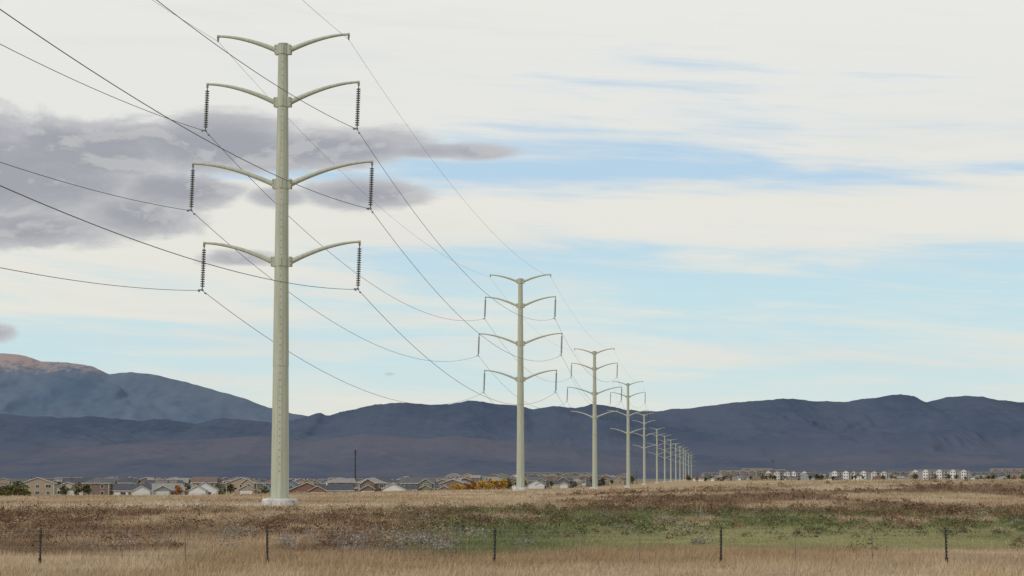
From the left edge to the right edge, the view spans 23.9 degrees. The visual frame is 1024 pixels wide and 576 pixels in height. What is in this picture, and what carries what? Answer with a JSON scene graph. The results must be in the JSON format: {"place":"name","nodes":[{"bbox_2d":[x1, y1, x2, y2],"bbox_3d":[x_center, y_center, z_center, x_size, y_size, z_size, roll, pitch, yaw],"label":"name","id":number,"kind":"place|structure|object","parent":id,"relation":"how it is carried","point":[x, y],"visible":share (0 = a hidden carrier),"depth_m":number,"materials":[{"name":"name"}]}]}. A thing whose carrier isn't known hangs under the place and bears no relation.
{"place":"outdoors","nodes":[
{"label":"outdoors","id":0,"kind":"place"},
{"bbox_2d":[0,353,305,423],"bbox_3d":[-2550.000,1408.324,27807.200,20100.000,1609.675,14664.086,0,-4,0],"label":"mountain range","id":1,"kind":"structure","parent":0,"point":[30,387],"depth_m":28741.77,"materials":[{"name":"stone"}]},
{"bbox_2d":[0,394,1023,457],"bbox_3d":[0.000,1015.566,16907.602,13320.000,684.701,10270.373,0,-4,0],"label":"hills","id":2,"kind":"structure","parent":0,"point":[798,428],"depth_m":17346.56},
{"bbox_2d":[0,433,1023,478],"bbox_3d":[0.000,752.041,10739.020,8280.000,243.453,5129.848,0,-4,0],"label":"foothills","id":3,"kind":"structure","parent":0,"point":[390,457],"depth_m":10626.62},
{"bbox_2d":[0,478,1023,575],"bbox_3d":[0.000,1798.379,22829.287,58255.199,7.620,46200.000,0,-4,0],"label":"ground","id":4,"kind":"structure","parent":0,"point":[638,483],"depth_m":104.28,"materials":[{"name":"beige plant"}]},
{"bbox_2d":[0,478,9,482],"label":"house","id":5,"kind":"structure","parent":4,"relation":"on","point":[3,480],"depth_m":1234.71,"materials":[{"name":"beige"}]},
{"bbox_2d":[5,481,30,495],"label":"tree","id":6,"kind":"object","parent":4,"relation":"on","point":[17,489],"visible":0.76,"depth_m":529.93,"materials":[{"name":"green plant"}]},
{"bbox_2d":[9,478,32,485],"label":"house","id":7,"kind":"structure","parent":4,"relation":"on","point":[16,480],"depth_m":947.84,"materials":[{"name":"grey"}]},
{"bbox_2d":[20,476,57,495],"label":"house","id":8,"kind":"structure","parent":4,"relation":"on","point":[41,486],"depth_m":897.89,"materials":[{"name":"beige"}]},
{"bbox_2d":[59,485,68,493],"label":"green tree","id":9,"kind":"object","parent":4,"relation":"on","point":[62,489],"visible":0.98,"depth_m":838.06,"materials":[{"name":"green plant"}]},
{"bbox_2d":[54,476,82,479],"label":"house","id":10,"kind":"structure","parent":4,"relation":"on","point":[58,478],"depth_m":1118.85,"materials":[{"name":"white"}]},
{"bbox_2d":[57,482,81,495],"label":"house","id":11,"kind":"structure","parent":4,"relation":"on","point":[69,486],"depth_m":921.97,"materials":[{"name":"beige"}]},
{"bbox_2d":[70,482,81,494],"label":"olive tree","id":12,"kind":"object","parent":4,"relation":"on","point":[78,489],"visible":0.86,"depth_m":912.69,"materials":[{"name":"green plant"}]},
{"bbox_2d":[62,477,92,484],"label":"house","id":13,"kind":"structure","parent":4,"relation":"on","point":[74,480],"depth_m":1004.16,"materials":[{"name":"grey"}]},
{"bbox_2d":[78,483,91,494],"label":"olive tree","id":14,"kind":"object","parent":4,"relation":"on","point":[85,488],"visible":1,"depth_m":847.54,"materials":[{"name":"green plant"}]},
{"bbox_2d":[76,476,116,495],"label":"house","id":15,"kind":"structure","parent":4,"relation":"on","point":[98,486],"depth_m":881.75,"materials":[{"name":"brown"}]},
{"bbox_2d":[117,477,143,483],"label":"house","id":16,"kind":"structure","parent":4,"relation":"on","point":[127,480],"depth_m":956.09,"materials":[{"name":"grey"}]},
{"bbox_2d":[113,483,151,494],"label":"house","id":17,"kind":"structure","parent":4,"relation":"on","point":[131,489],"depth_m":842.12,"materials":[{"name":"white"}]},
{"bbox_2d":[140,477,158,481],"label":"house","id":18,"kind":"structure","parent":4,"relation":"on","point":[146,478],"depth_m":1196.33,"materials":[{"name":"grey"}]},
{"bbox_2d":[155,480,176,482],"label":"house","id":19,"kind":"structure","parent":4,"relation":"on","point":[168,481],"depth_m":961.88,"materials":[{"name":"grey"}]},
{"bbox_2d":[150,483,184,494],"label":"house","id":20,"kind":"structure","parent":4,"relation":"on","point":[164,488],"depth_m":892.72,"materials":[{"name":"grey"}]},
{"bbox_2d":[151,479,183,484],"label":"house","id":21,"kind":"structure","parent":4,"relation":"on","point":[178,481],"depth_m":998.99,"materials":[{"name":"grey"}]},
{"bbox_2d":[173,484,182,494],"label":"orange tree","id":22,"kind":"object","parent":4,"relation":"on","point":[178,489],"visible":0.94,"depth_m":837.08,"materials":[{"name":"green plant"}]},
{"bbox_2d":[167,476,190,493],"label":"house","id":23,"kind":"structure","parent":4,"relation":"on","point":[186,481],"depth_m":1043.98,"materials":[{"name":"grey"}]},
{"bbox_2d":[24,503,340,506],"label":"gravel","id":24,"kind":"structure","parent":4,"relation":"on","point":[204,504],"depth_m":209.17,"materials":[{"name":"beige gravel"}]},
{"bbox_2d":[187,482,222,494],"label":"house","id":25,"kind":"structure","parent":4,"relation":"on","point":[207,488],"depth_m":858.50,"materials":[{"name":"white"}]},
{"bbox_2d":[185,476,225,494],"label":"house","id":26,"kind":"structure","parent":4,"relation":"on","point":[195,481],"depth_m":963.67,"materials":[{"name":"beige"}]},
{"bbox_2d":[224,483,236,493],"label":"olive tree","id":27,"kind":"object","parent":4,"relation":"on","point":[229,487],"visible":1,"depth_m":896.71,"materials":[{"name":"green plant"}]},
{"bbox_2d":[225,476,262,494],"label":"house","id":28,"kind":"structure","parent":4,"relation":"on","point":[245,485],"depth_m":917.58,"materials":[{"name":"beige"}]},
{"bbox_2d":[259,486,268,493],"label":"olive tree","id":29,"kind":"object","parent":4,"relation":"on","point":[265,491],"visible":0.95,"depth_m":886.77,"materials":[{"name":"green plant"}]},
{"bbox_2d":[187,33,373,505],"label":"transmission tower","id":30,"kind":"structure","parent":4,"relation":"on","point":[282,261],"depth_m":208.58,"materials":[{"name":"metal"}]},
{"bbox_2d":[0,162,652,459],"bbox_3d":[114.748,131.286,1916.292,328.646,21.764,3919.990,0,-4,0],"label":"power line","id":31,"kind":"object","parent":30,"relation":"hanging from","point":[255,266],"visible":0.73,"depth_m":224.13,"materials":[{"name":"grey metal"}]},
{"bbox_2d":[0,9,673,459],"bbox_3d":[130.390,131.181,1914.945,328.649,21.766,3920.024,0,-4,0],"label":"power line","id":32,"kind":"object","parent":30,"relation":"hanging from","point":[238,157],"visible":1,"depth_m":143.98,"materials":[{"name":"grey metal"}]},
{"bbox_2d":[0,185,690,472],"bbox_3d":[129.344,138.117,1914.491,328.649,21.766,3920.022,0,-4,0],"label":"power line","id":33,"kind":"object","parent":30,"relation":"hanging from","point":[251,275],"visible":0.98,"depth_m":150.82,"materials":[{"name":"grey metal"}]},
{"bbox_2d":[154,1,650,432],"bbox_3d":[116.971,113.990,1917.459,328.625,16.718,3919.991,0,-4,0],"label":"shield wire","id":34,"kind":"object","parent":30,"relation":"attached to","point":[326,157],"visible":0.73,"depth_m":266.81,"materials":[{"name":"grey metal"}]},
{"bbox_2d":[263,479,298,493],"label":"house","id":35,"kind":"structure","parent":4,"relation":"on","point":[292,483],"depth_m":892.29,"materials":[{"name":"blue"}]},
{"bbox_2d":[294,478,313,483],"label":"house","id":36,"kind":"structure","parent":4,"relation":"on","point":[300,480],"depth_m":1007.79,"materials":[{"name":"beige"}]},
{"bbox_2d":[289,482,326,493],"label":"house","id":37,"kind":"structure","parent":4,"relation":"on","point":[306,487],"depth_m":841.80,"materials":[{"name":"orange"}]},
{"bbox_2d":[316,483,354,492],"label":"house","id":38,"kind":"structure","parent":4,"relation":"on","point":[334,488],"depth_m":854.21,"materials":[{"name":"white"}]},
{"bbox_2d":[324,477,357,492],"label":"house","id":39,"kind":"structure","parent":4,"relation":"on","point":[336,480],"depth_m":976.28,"materials":[{"name":"grey"}]},
{"bbox_2d":[354,449,355,479],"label":"monopole mast","id":40,"kind":"object","parent":4,"relation":"on","point":[355,465],"visible":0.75,"depth_m":1146.58,"materials":[{"name":"grey metal"}]},
{"bbox_2d":[358,476,386,491],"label":"house","id":41,"kind":"structure","parent":4,"relation":"on","point":[371,484],"depth_m":921.38,"materials":[{"name":"brown"}]},
{"bbox_2d":[374,477,400,485],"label":"house","id":42,"kind":"structure","parent":4,"relation":"on","point":[389,481],"depth_m":955.77,"materials":[{"name":"beige"}]},
{"bbox_2d":[381,483,418,490],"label":"house","id":43,"kind":"structure","parent":4,"relation":"on","point":[395,487],"depth_m":895.86,"materials":[{"name":"white"}]},
{"bbox_2d":[400,476,435,490],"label":"house","id":44,"kind":"structure","parent":4,"relation":"on","point":[425,483],"depth_m":932.53,"materials":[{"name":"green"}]},
{"bbox_2d":[446,474,460,477],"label":"house","id":45,"kind":"structure","parent":4,"relation":"on","point":[453,476],"depth_m":2284.79,"materials":[{"name":"beige"}]},
{"bbox_2d":[437,478,470,489],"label":"house","id":46,"kind":"structure","parent":4,"relation":"on","point":[446,485],"depth_m":974.42,"materials":[{"name":"brown"}]},
{"bbox_2d":[457,477,477,489],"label":"house","id":47,"kind":"structure","parent":4,"relation":"on","point":[466,479],"depth_m":1022.61,"materials":[{"name":"grey"}]},
{"bbox_2d":[464,482,471,489],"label":"orange tree","id":48,"kind":"object","parent":4,"relation":"on","point":[468,485],"visible":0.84,"depth_m":835.84,"materials":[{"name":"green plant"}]},
{"bbox_2d":[468,480,478,489],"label":"orange tree","id":49,"kind":"object","parent":4,"relation":"on","point":[473,486],"visible":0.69,"depth_m":873.39,"materials":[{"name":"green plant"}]},
{"bbox_2d":[469,475,484,482],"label":"house","id":50,"kind":"structure","parent":4,"relation":"on","point":[476,478],"depth_m":2089.07,"materials":[{"name":"brown"}]},
{"bbox_2d":[476,479,489,488],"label":"autumn tree","id":51,"kind":"object","parent":4,"relation":"on","point":[482,483],"visible":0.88,"depth_m":858.71,"materials":[{"name":"yellow plant"}]},
{"bbox_2d":[484,481,493,489],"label":"autumn tree","id":52,"kind":"object","parent":4,"relation":"on","point":[488,487],"visible":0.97,"depth_m":849.28,"materials":[{"name":"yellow plant"}]},
{"bbox_2d":[488,479,498,488],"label":"autumn tree","id":53,"kind":"object","parent":4,"relation":"on","point":[495,482],"visible":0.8,"depth_m":882.49,"materials":[{"name":"yellow plant"}]},
{"bbox_2d":[487,477,501,482],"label":"house","id":54,"kind":"structure","parent":4,"relation":"on","point":[496,478],"depth_m":2097.03,"materials":[{"name":"beige"}]},
{"bbox_2d":[498,478,507,488],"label":"autumn tree","id":55,"kind":"object","parent":4,"relation":"on","point":[504,482],"visible":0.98,"depth_m":819.69,"materials":[{"name":"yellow plant"}]},
{"bbox_2d":[504,477,515,488],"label":"house","id":56,"kind":"structure","parent":4,"relation":"on","point":[513,480],"depth_m":1645.15,"materials":[{"name":"brown"}]},
{"bbox_2d":[505,478,514,488],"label":"olive tree","id":57,"kind":"object","parent":4,"relation":"on","point":[510,484],"visible":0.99,"depth_m":821.93,"materials":[{"name":"green plant"}]},
{"bbox_2d":[0,494,1023,550],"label":"rabbitbrush","id":58,"kind":"object","parent":4,"relation":"on","point":[276,518],"visible":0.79,"depth_m":126.66,"materials":[{"name":"brown plant"}]},
{"bbox_2d":[6,527,1023,563],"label":"wire fence","id":59,"kind":"object","parent":4,"relation":"on","point":[494,544],"visible":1,"depth_m":71.62,"materials":[{"name":"metal"}]},
{"bbox_2d":[476,274,562,490],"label":"transmission tower","id":60,"kind":"structure","parent":4,"relation":"on","point":[520,343],"depth_m":455.81,"materials":[{"name":"metal"}]},
{"bbox_2d":[527,477,545,488],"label":"house","id":61,"kind":"structure","parent":4,"relation":"on","point":[542,480],"depth_m":1729.79,"materials":[{"name":"grey"}]},
{"bbox_2d":[528,480,546,488],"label":"house","id":62,"kind":"structure","parent":4,"relation":"on","point":[535,484],"depth_m":1629.60,"materials":[{"name":"white"}]},
{"bbox_2d":[524,472,564,476],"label":"apartment building","id":63,"kind":"structure","parent":4,"relation":"on","point":[559,474],"depth_m":2486.85,"materials":[{"name":"grey"}]},
{"bbox_2d":[78,508,1022,550],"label":"sagebrush","id":64,"kind":"object","parent":4,"relation":"on","point":[413,539],"visible":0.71,"depth_m":94.40,"materials":[{"name":"green plant"}]},
{"bbox_2d":[545,474,556,480],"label":"house","id":65,"kind":"structure","parent":4,"relation":"on","point":[550,477],"depth_m":2276.75,"materials":[{"name":"brown"}]},
{"bbox_2d":[551,481,570,488],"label":"house","id":66,"kind":"structure","parent":4,"relation":"on","point":[562,484],"depth_m":1648.10,"materials":[{"name":"beige"}]},
{"bbox_2d":[557,477,574,487],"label":"house","id":67,"kind":"structure","parent":4,"relation":"on","point":[567,479],"depth_m":1727.73,"materials":[{"name":"grey"}]},
{"bbox_2d":[561,474,573,478],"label":"house","id":68,"kind":"structure","parent":4,"relation":"on","point":[568,476],"depth_m":2296.82,"materials":[{"name":"brown"}]},
{"bbox_2d":[565,472,591,475],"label":"apartment building","id":69,"kind":"structure","parent":4,"relation":"on","point":[576,473],"depth_m":2535.98,"materials":[{"name":"grey"}]},
{"bbox_2d":[578,480,584,486],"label":"house","id":70,"kind":"structure","parent":4,"relation":"on","point":[581,483],"depth_m":1738.30,"materials":[{"name":"beige"}]},
{"bbox_2d":[578,474,591,478],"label":"house","id":71,"kind":"structure","parent":4,"relation":"on","point":[585,476],"depth_m":2277.28,"materials":[{"name":"brown"}]},
{"bbox_2d":[585,476,601,486],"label":"house","id":72,"kind":"structure","parent":4,"relation":"on","point":[588,483],"depth_m":1642.26,"materials":[{"name":"grey"}]},
{"bbox_2d":[566,348,621,488],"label":"transmission tower","id":73,"kind":"structure","parent":4,"relation":"on","point":[594,393],"depth_m":698.97,"materials":[{"name":"metal"}]},
{"bbox_2d":[606,477,625,485],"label":"house","id":74,"kind":"structure","parent":4,"relation":"on","point":[619,481],"depth_m":1650.15,"materials":[{"name":"beige"}]},
{"bbox_2d":[618,474,634,483],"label":"house","id":75,"kind":"structure","parent":4,"relation":"on","point":[621,475],"depth_m":1964.08,"materials":[{"name":"beige"}]},
{"bbox_2d":[607,381,648,487],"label":"transmission tower","id":76,"kind":"structure","parent":4,"relation":"on","point":[628,432],"depth_m":926.24,"materials":[{"name":"metal"}]},
{"bbox_2d":[156,0,689,459],"bbox_3d":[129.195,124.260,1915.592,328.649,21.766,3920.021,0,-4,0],"label":"power line","id":77,"kind":"object","parent":76,"relation":"hanging from","point":[371,151],"visible":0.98,"depth_m":199.45,"materials":[{"name":"grey metal"}]},
{"bbox_2d":[630,413,657,484],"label":"transmission tower","id":78,"kind":"structure","parent":4,"relation":"on","point":[644,463],"depth_m":1370.83,"materials":[{"name":"metal"}]},
{"bbox_2d":[0,44,655,448],"bbox_3d":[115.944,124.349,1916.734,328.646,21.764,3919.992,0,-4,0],"label":"power line","id":79,"kind":"object","parent":78,"relation":"hanging from","point":[240,168],"visible":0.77,"depth_m":212.87,"materials":[{"name":"grey metal"}]},
{"bbox_2d":[647,428,667,482],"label":"transmission tower","id":80,"kind":"structure","parent":4,"relation":"on","point":[656,445],"depth_m":1784.54,"materials":[{"name":"metal"}]},
{"bbox_2d":[655,435,673,481],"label":"transmission tower","id":81,"kind":"structure","parent":4,"relation":"on","point":[664,441],"depth_m":2084.34,"materials":[{"name":"metal"}]},
{"bbox_2d":[662,439,677,481],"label":"transmission tower","id":82,"kind":"structure","parent":4,"relation":"on","point":[670,452],"depth_m":2313.87,"materials":[{"name":"metal"}]},
{"bbox_2d":[668,443,682,480],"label":"transmission tower","id":83,"kind":"structure","parent":4,"relation":"on","point":[675,448],"depth_m":2598.17,"materials":[{"name":"metal"}]},
{"bbox_2d":[676,445,685,480],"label":"transmission tower","id":84,"kind":"structure","parent":4,"relation":"on","point":[679,456],"depth_m":2792.36,"materials":[{"name":"metal"}]},
{"bbox_2d":[677,447,688,480],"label":"transmission tower","id":85,"kind":"structure","parent":4,"relation":"on","point":[683,463],"depth_m":2961.77,"materials":[{"name":"metal"}]},
{"bbox_2d":[693,476,704,480],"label":"house","id":86,"kind":"structure","parent":4,"relation":"on","point":[700,478],"depth_m":2560.97,"materials":[{"name":"white"}]},
{"bbox_2d":[380,500,1023,537],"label":"green weeds","id":87,"kind":"object","parent":4,"relation":"on","point":[765,513],"visible":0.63,"depth_m":123.44,"materials":[{"name":"green plant"}]},
{"bbox_2d":[701,472,718,478],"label":"apartment building","id":88,"kind":"structure","parent":4,"relation":"on","point":[708,475],"depth_m":3381.64,"materials":[{"name":"grey"}]},
{"bbox_2d":[719,470,756,476],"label":"apartment building","id":89,"kind":"structure","parent":4,"relation":"on","point":[724,473],"depth_m":3281.97,"materials":[{"name":"brown"}]},
{"bbox_2d":[737,474,747,479],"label":"house","id":90,"kind":"structure","parent":4,"relation":"on","point":[742,477],"depth_m":2950.90,"materials":[{"name":"grey"}]},
{"bbox_2d":[746,475,758,480],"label":"house","id":91,"kind":"structure","parent":4,"relation":"on","point":[754,478],"depth_m":2524.88,"materials":[{"name":"beige"}]},
{"bbox_2d":[499,474,1023,516],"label":"brush on rise","id":92,"kind":"object","parent":4,"relation":"on","point":[809,492],"visible":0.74,"depth_m":255.37,"materials":[{"name":"brown plant"}]},
{"bbox_2d":[749,469,785,476],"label":"apartment building","id":93,"kind":"structure","parent":4,"relation":"on","point":[760,472],"depth_m":3332.14,"materials":[{"name":"grey"}]},
{"bbox_2d":[765,471,791,479],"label":"apartment building","id":94,"kind":"structure","parent":4,"relation":"on","point":[780,475],"depth_m":2604.57,"materials":[{"name":"grey"}]},
{"bbox_2d":[784,476,796,479],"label":"house","id":95,"kind":"structure","parent":4,"relation":"on","point":[790,478],"depth_m":2532.27,"materials":[{"name":"beige"}]},
{"bbox_2d":[790,471,810,479],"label":"apartment building","id":96,"kind":"structure","parent":4,"relation":"on","point":[797,474],"depth_m":2634.05,"materials":[{"name":"grey"}]},
{"bbox_2d":[801,473,817,479],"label":"house","id":97,"kind":"structure","parent":4,"relation":"on","point":[804,476],"depth_m":2547.32,"materials":[{"name":"grey"}]},
{"bbox_2d":[829,470,853,479],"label":"apartment building","id":98,"kind":"structure","parent":4,"relation":"on","point":[846,474],"depth_m":2584.19,"materials":[{"name":"grey"}]},
{"bbox_2d":[853,470,869,479],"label":"apartment building","id":99,"kind":"structure","parent":4,"relation":"on","point":[865,473],"depth_m":2623.03,"materials":[{"name":"grey"}]},
{"bbox_2d":[869,470,888,479],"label":"apartment building","id":100,"kind":"structure","parent":4,"relation":"on","point":[874,473],"depth_m":2664.28,"materials":[{"name":"grey"}]},
{"bbox_2d":[888,471,909,478],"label":"apartment building","id":101,"kind":"structure","parent":4,"relation":"on","point":[901,473],"depth_m":3281.96,"materials":[{"name":"grey"}]},
{"bbox_2d":[908,473,918,479],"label":"house","id":102,"kind":"structure","parent":4,"relation":"on","point":[910,476],"depth_m":2527.58,"materials":[{"name":"brown"}]},
{"bbox_2d":[918,469,959,479],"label":"apartment building","id":103,"kind":"structure","parent":4,"relation":"on","point":[941,473],"depth_m":2514.35,"materials":[{"name":"grey"}]},
{"bbox_2d":[960,469,969,478],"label":"apartment building","id":104,"kind":"structure","parent":4,"relation":"on","point":[964,473],"depth_m":2562.73,"materials":[{"name":"grey"}]},
{"bbox_2d":[990,468,1023,475],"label":"apartment building","id":105,"kind":"structure","parent":4,"relation":"on","point":[1009,471],"depth_m":3282.55,"materials":[{"name":"brown"}]},
{"bbox_2d":[1010,474,1020,479],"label":"house","id":106,"kind":"structure","parent":4,"relation":"on","point":[1017,476],"depth_m":2805.19,"materials":[{"name":"grey"}]},
{"bbox_2d":[0,0,1023,415],"label":"sky","id":107,"kind":"structure","parent":0,"point":[737,200],"materials":[{"name":"white"}]},
{"bbox_2d":[741,468,772,469],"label":"apartment building","id":108,"kind":"structure","parent":0,"point":[754,468],"depth_m":3785.61,"materials":[{"name":"grey"}]},
{"bbox_2d":[969,472,1005,479],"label":"apartment building","id":109,"kind":"structure","parent":0,"point":[998,474],"depth_m":2982.46,"materials":[{"name":"grey"}]},
{"bbox_3d":[-41.760,-24.128,-38.202,16.359,48.920,3.267,0,-5,5],"label":"transmission tower","id":110,"kind":"object","parent":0,"visible":0},
{"bbox_2d":[0,267,681,471],"bbox_3d":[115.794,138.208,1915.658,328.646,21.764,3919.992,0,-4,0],"label":"power line","id":111,"kind":"object","parent":110,"relation":"hanging from","point":[242,320],"visible":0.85,"depth_m":211.51,"materials":[{"name":"grey metal"}]},
{"bbox_2d":[305,2,688,450],"bbox_3d":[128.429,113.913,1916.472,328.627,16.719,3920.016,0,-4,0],"label":"shield wire","id":112,"kind":"object","parent":110,"relation":"attached to","point":[436,165],"visible":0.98,"depth_m":260.44,"materials":[{"name":"grey metal"}]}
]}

